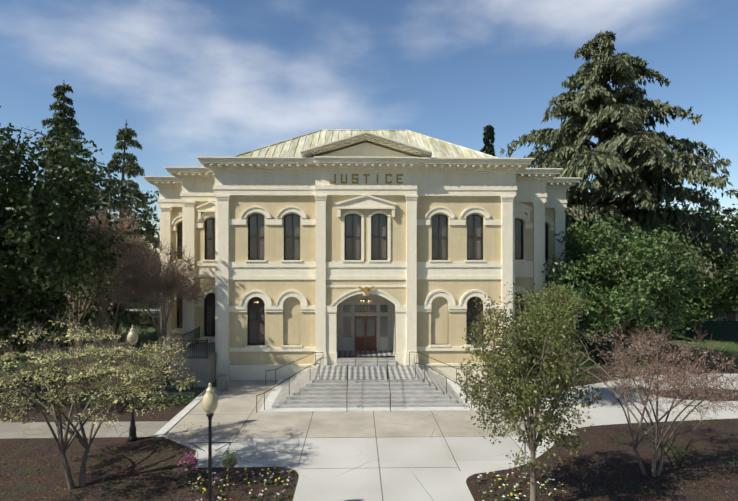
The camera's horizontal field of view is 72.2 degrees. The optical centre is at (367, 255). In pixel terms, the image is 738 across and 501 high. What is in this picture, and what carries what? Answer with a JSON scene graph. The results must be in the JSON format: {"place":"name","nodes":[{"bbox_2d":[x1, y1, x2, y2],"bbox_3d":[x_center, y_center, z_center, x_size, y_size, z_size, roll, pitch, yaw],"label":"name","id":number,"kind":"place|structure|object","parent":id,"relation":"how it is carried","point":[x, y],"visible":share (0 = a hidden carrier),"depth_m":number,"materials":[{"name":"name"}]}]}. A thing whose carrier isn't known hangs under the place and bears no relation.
{"place":"outdoors","nodes":[
{"label":"outdoors","id":0,"kind":"place"},
{"bbox_2d":[28,310,592,316],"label":"street","id":1,"kind":"structure","parent":0,"point":[153,313],"depth_m":75.43,"materials":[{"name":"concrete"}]},
{"bbox_2d":[0,367,737,500],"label":"paving","id":2,"kind":"structure","parent":0,"point":[389,455],"depth_m":21.61,"materials":[{"name":"grey concrete"}]},
{"bbox_2d":[0,307,199,489],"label":"dogwood tree","id":3,"kind":"object","parent":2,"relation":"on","point":[76,368],"visible":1,"depth_m":18.15,"materials":[{"name":"green plant"}]},
{"bbox_2d":[127,325,137,441],"bbox_3d":[-10.748,5.787,23.178,0.470,5.300,0.458,0,0,-1],"label":"lamp post","id":4,"kind":"object","parent":2,"relation":"on","point":[132,437],"visible":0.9,"depth_m":23.08,"materials":[{"name":"metal"}]},
{"bbox_2d":[183,382,236,500],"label":"lamp post","id":5,"kind":"object","parent":2,"relation":"on","point":[209,402],"visible":0.96,"depth_m":14.96,"materials":[{"name":"iron"},{"name":"glass"}]},
{"bbox_2d":[216,374,227,390],"bbox_3d":[-9.137,7.952,31.816,0.780,0.970,0.780,0,0,-1],"label":"utility box","id":6,"kind":"object","parent":2,"relation":"on","point":[221,382],"visible":0.96,"depth_m":31.54,"materials":[{"name":"grey metal"}]},
{"bbox_2d":[256,343,479,412],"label":"entrance steps","id":7,"kind":"structure","parent":2,"relation":"on","point":[409,387],"depth_m":29.41,"materials":[{"name":"concrete"}]},
{"bbox_2d":[169,446,566,500],"bbox_3d":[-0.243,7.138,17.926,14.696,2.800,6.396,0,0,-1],"label":"bedding flowers","id":8,"kind":"object","parent":2,"relation":"on","point":[191,456],"visible":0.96,"depth_m":18.32,"materials":[{"name":"green plant"}]},
{"bbox_2d":[0,422,736,500],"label":"bark mulch chips","id":9,"kind":"object","parent":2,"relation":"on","point":[296,469],"visible":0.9,"depth_m":19.23,"materials":[{"name":"brown wood"}]},
{"bbox_2d":[0,354,737,468],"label":"shrubs","id":10,"kind":"object","parent":2,"relation":"on","point":[671,448],"visible":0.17,"depth_m":31.12,"materials":[{"name":"green plant"}]},
{"bbox_2d":[454,280,607,500],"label":"oak tree","id":11,"kind":"object","parent":2,"relation":"on","point":[530,358],"visible":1,"depth_m":16.36,"materials":[{"name":"green plant"}]},
{"bbox_2d":[513,281,595,398],"bbox_3d":[10.155,4.943,28.009,4.018,7.109,4.649,0,0,40],"label":"oak tree","id":12,"kind":"object","parent":2,"relation":"on","point":[561,311],"visible":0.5,"depth_m":27.66,"materials":[{"name":"green plant"}]},
{"bbox_2d":[564,324,737,476],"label":"budding tree","id":13,"kind":"object","parent":2,"relation":"on","point":[680,387],"visible":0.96,"depth_m":18.99,"materials":[{"name":"pink plant"}]},
{"bbox_2d":[0,286,737,500],"bbox_3d":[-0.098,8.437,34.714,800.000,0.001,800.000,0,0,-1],"label":"terrain","id":14,"kind":"structure","parent":0,"point":[726,332],"depth_m":45.64,"materials":[{"name":"green plant"},{"name":"dark soil mulch"},{"name":"grass"}]},
{"bbox_2d":[0,106,131,375],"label":"magnolia tree","id":15,"kind":"object","parent":14,"relation":"on","point":[26,226],"visible":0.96,"depth_m":29.74,"materials":[{"name":"green plant"}]},
{"bbox_2d":[0,82,158,343],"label":"conifer tree","id":16,"kind":"object","parent":14,"relation":"on","point":[60,96],"visible":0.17,"depth_m":48.67,"materials":[{"name":"green plant"}]},
{"bbox_2d":[45,206,125,360],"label":"bare tree","id":17,"kind":"object","parent":14,"relation":"on","point":[81,314],"visible":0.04,"depth_m":40.12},
{"bbox_2d":[38,276,150,308],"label":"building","id":18,"kind":"structure","parent":14,"relation":"on","point":[113,300],"depth_m":80.84,"materials":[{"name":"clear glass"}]},
{"bbox_2d":[41,120,158,349],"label":"conifer tree","id":19,"kind":"object","parent":14,"relation":"on","point":[130,166],"visible":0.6,"depth_m":47.74,"materials":[{"name":"green plant"}]},
{"bbox_2d":[52,188,148,373],"bbox_3d":[-19.255,1.883,36.513,6.627,13.263,7.083,0,0,-1],"label":"bare tree","id":20,"kind":"object","parent":14,"relation":"on","point":[120,245],"visible":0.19,"depth_m":36.44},
{"bbox_2d":[90,188,159,306],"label":"tree","id":21,"kind":"object","parent":14,"relation":"on","point":[145,215],"visible":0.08,"depth_m":81.54,"materials":[{"name":"green plant"}]},
{"bbox_2d":[147,239,159,277],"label":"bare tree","id":22,"kind":"object","parent":14,"relation":"on","point":[152,251],"visible":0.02,"depth_m":56.99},
{"bbox_2d":[99,236,209,373],"bbox_3d":[-15.098,3.689,36.132,7.163,9.655,6.877,0,0,-1],"label":"bare tree","id":23,"kind":"object","parent":14,"relation":"on","point":[152,285],"visible":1,"depth_m":35.52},
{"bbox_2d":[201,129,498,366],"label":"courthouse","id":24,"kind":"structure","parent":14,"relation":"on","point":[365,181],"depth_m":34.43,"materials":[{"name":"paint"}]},
{"bbox_2d":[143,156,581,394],"bbox_3d":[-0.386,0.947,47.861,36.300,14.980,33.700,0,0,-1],"label":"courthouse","id":25,"kind":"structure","parent":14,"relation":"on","point":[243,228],"depth_m":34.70,"materials":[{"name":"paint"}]},
{"bbox_2d":[480,123,495,156],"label":"conifer tree","id":26,"kind":"object","parent":14,"relation":"on","point":[489,133],"visible":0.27,"depth_m":76.64,"materials":[{"name":"green plant"}]},
{"bbox_2d":[500,30,737,330],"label":"conifer tree","id":27,"kind":"object","parent":14,"relation":"on","point":[626,160],"visible":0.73,"depth_m":52.02,"materials":[{"name":"green plant"}]},
{"bbox_2d":[532,214,708,368],"bbox_3d":[18.632,2.726,38.087,12.253,11.556,11.453,0,0,-1],"label":"evergreen tree","id":28,"kind":"object","parent":14,"relation":"on","point":[617,305],"visible":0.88,"depth_m":36.29,"materials":[{"name":"green plant"}]},
{"bbox_2d":[617,195,686,220],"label":"tree","id":29,"kind":"object","parent":14,"relation":"on","point":[660,203],"depth_m":81.06,"materials":[{"name":"green plant"}]},
{"bbox_2d":[634,244,737,320],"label":"building","id":30,"kind":"structure","parent":14,"relation":"on","point":[733,317],"depth_m":65.71,"materials":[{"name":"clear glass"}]},
{"bbox_2d":[655,243,737,339],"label":"evergreen tree","id":31,"kind":"object","parent":14,"relation":"on","point":[723,294],"visible":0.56,"depth_m":48.98,"materials":[{"name":"green plant"}]},
{"bbox_2d":[660,187,737,319],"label":"tree","id":32,"kind":"object","parent":14,"relation":"on","point":[704,212],"visible":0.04,"depth_m":63.80,"materials":[{"name":"green plant"}]},
{"bbox_2d":[675,204,736,244],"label":"tree","id":33,"kind":"object","parent":14,"relation":"on","point":[691,208],"depth_m":94.19,"materials":[{"name":"green plant"}]},
{"bbox_2d":[707,224,737,243],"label":"tree","id":34,"kind":"object","parent":14,"relation":"on","point":[730,236],"depth_m":101.83,"materials":[{"name":"green plant"}]},
{"bbox_2d":[716,208,737,243],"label":"tree","id":35,"kind":"object","parent":14,"relation":"on","point":[727,222],"visible":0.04,"depth_m":110.84,"materials":[{"name":"green plant"}]},
{"bbox_2d":[0,0,737,252],"label":"sky","id":36,"kind":"structure","parent":0,"point":[192,78],"materials":[{"name":"blue"}]}
]}

